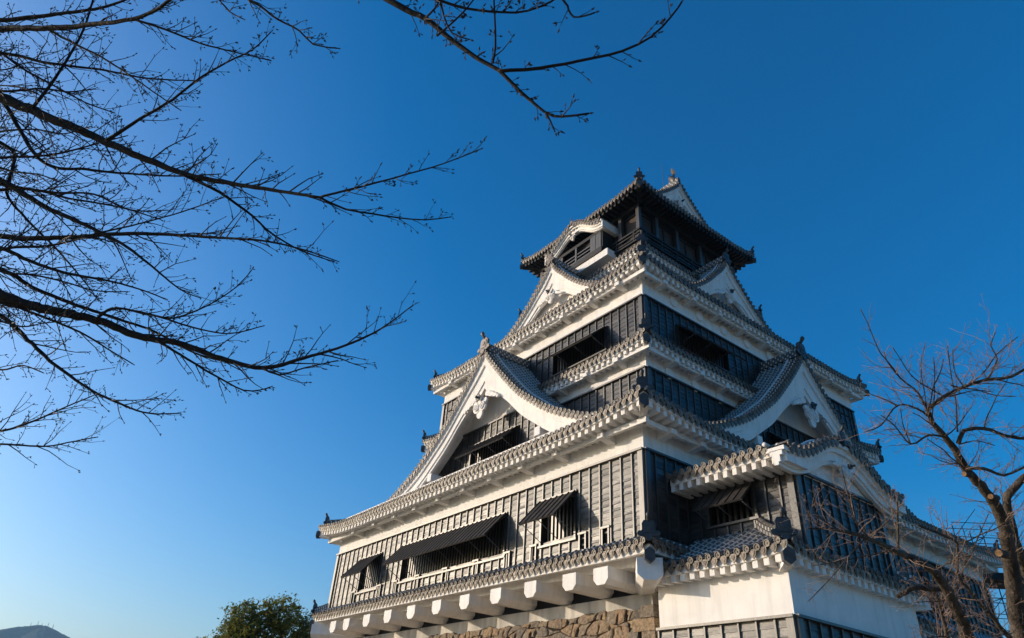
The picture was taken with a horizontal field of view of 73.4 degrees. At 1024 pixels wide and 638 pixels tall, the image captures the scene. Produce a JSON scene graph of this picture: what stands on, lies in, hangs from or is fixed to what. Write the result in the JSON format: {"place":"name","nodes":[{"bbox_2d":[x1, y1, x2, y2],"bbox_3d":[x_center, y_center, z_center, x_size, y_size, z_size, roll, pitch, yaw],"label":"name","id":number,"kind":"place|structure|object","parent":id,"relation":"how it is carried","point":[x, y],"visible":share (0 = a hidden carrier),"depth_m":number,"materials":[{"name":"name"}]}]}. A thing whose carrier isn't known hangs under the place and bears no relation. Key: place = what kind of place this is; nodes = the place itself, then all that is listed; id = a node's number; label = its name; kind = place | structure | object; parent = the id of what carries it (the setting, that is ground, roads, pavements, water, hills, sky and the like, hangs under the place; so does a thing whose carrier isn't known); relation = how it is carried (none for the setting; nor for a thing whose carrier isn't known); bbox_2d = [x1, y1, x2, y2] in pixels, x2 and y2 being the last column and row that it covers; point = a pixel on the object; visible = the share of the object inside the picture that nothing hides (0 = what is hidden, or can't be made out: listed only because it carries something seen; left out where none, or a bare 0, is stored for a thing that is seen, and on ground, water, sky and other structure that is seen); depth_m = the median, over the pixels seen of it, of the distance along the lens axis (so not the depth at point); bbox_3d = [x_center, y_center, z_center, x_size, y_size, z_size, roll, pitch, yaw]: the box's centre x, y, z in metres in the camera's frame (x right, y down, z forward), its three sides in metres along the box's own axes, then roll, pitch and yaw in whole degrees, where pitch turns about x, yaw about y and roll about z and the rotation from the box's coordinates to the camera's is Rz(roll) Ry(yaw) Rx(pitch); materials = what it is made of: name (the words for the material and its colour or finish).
{"place":"outdoors","nodes":[
{"label":"outdoors","id":0,"kind":"place"},
{"bbox_2d":[0,625,69,637],"bbox_3d":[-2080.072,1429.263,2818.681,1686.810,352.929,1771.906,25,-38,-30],"label":"hill","id":1,"kind":"structure","parent":0,"point":[39,631],"depth_m":2893.52,"materials":[{"name":"grey"}]},
{"bbox_2d":[0,0,1023,637],"label":"sky","id":2,"kind":"structure","parent":0,"point":[866,153],"materials":[{"name":"blue"}]},
{"bbox_2d":[948,509,1023,634],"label":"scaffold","id":3,"kind":"object","parent":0,"point":[997,579],"visible":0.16,"depth_m":44.35,"materials":[{"name":"grey metal"}]},
{"label":"ground","id":4,"kind":"structure","parent":0,"visible":0},
{"bbox_2d":[197,591,312,637],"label":"evergreen tree","id":5,"kind":"object","parent":4,"relation":"on","point":[273,623],"visible":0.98,"depth_m":48.76,"materials":[{"name":"green plant"}]},
{"bbox_2d":[0,0,682,472],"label":"cherry tree","id":6,"kind":"object","parent":4,"relation":"on","point":[10,298],"visible":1,"depth_m":5.08,"materials":[{"name":"brown plant"}]},
{"bbox_2d":[428,604,659,637],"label":"stone base","id":7,"kind":"object","parent":4,"relation":"on","point":[644,620],"visible":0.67,"depth_m":26.05,"materials":[{"name":"grey stone"}]},
{"bbox_2d":[309,167,1002,637],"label":"castle keep","id":8,"kind":"structure","parent":7,"relation":"on","point":[617,373],"depth_m":36.38,"materials":[{"name":"paint"}]},
{"bbox_2d":[341,552,383,594],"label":"window","id":9,"kind":"structure","parent":8,"relation":"in","point":[372,564],"depth_m":39.43,"materials":[{"name":"black wood"}]},
{"bbox_2d":[381,511,508,583],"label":"window","id":10,"kind":"structure","parent":8,"relation":"in","point":[466,543],"depth_m":33.14,"materials":[{"name":"black wood"}]},
{"bbox_2d":[455,425,519,466],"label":"window","id":11,"kind":"structure","parent":8,"relation":"in","point":[487,448],"depth_m":38.39,"materials":[{"name":"black wood"}]},
{"bbox_2d":[518,489,578,548],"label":"window","id":12,"kind":"structure","parent":8,"relation":"in","point":[551,507],"depth_m":28.13,"materials":[{"name":"black wood"}]},
{"bbox_2d":[537,325,607,377],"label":"window","id":13,"kind":"structure","parent":8,"relation":"in","point":[577,355],"depth_m":38.66,"materials":[{"name":"black wood"}]},
{"bbox_2d":[558,230,614,267],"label":"bay window","id":14,"kind":"structure","parent":8,"relation":"in","point":[601,240],"depth_m":49.32,"materials":[{"name":"brown wood"}]},
{"bbox_2d":[675,324,746,374],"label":"window","id":15,"kind":"structure","parent":8,"relation":"in","point":[702,351],"depth_m":37.70,"materials":[{"name":"black wood"}]},
{"bbox_2d":[767,431,792,444],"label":"window","id":16,"kind":"structure","parent":8,"relation":"in","point":[771,442],"depth_m":35.95,"materials":[{"name":"black wood"}]},
{"bbox_2d":[833,408,853,423],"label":"window","id":17,"kind":"structure","parent":8,"relation":"in","point":[833,408],"depth_m":42.95,"materials":[{"name":"black wood"}]},
{"bbox_2d":[656,425,938,637],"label":"castle annex","id":18,"kind":"object","parent":4,"relation":"on","point":[745,568],"visible":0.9,"depth_m":22.86,"materials":[{"name":"paint"}]},
{"bbox_2d":[692,480,759,529],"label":"window","id":19,"kind":"structure","parent":18,"relation":"in","point":[736,493],"depth_m":24.54,"materials":[{"name":"black wood"}]},
{"bbox_2d":[772,299,1023,637],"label":"cherry tree","id":20,"kind":"object","parent":4,"relation":"on","point":[1010,553],"visible":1,"depth_m":7.08,"materials":[{"name":"brown plant"}]},
{"bbox_2d":[916,612,990,637],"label":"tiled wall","id":21,"kind":"structure","parent":4,"relation":"on","point":[927,628],"depth_m":25.36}
]}

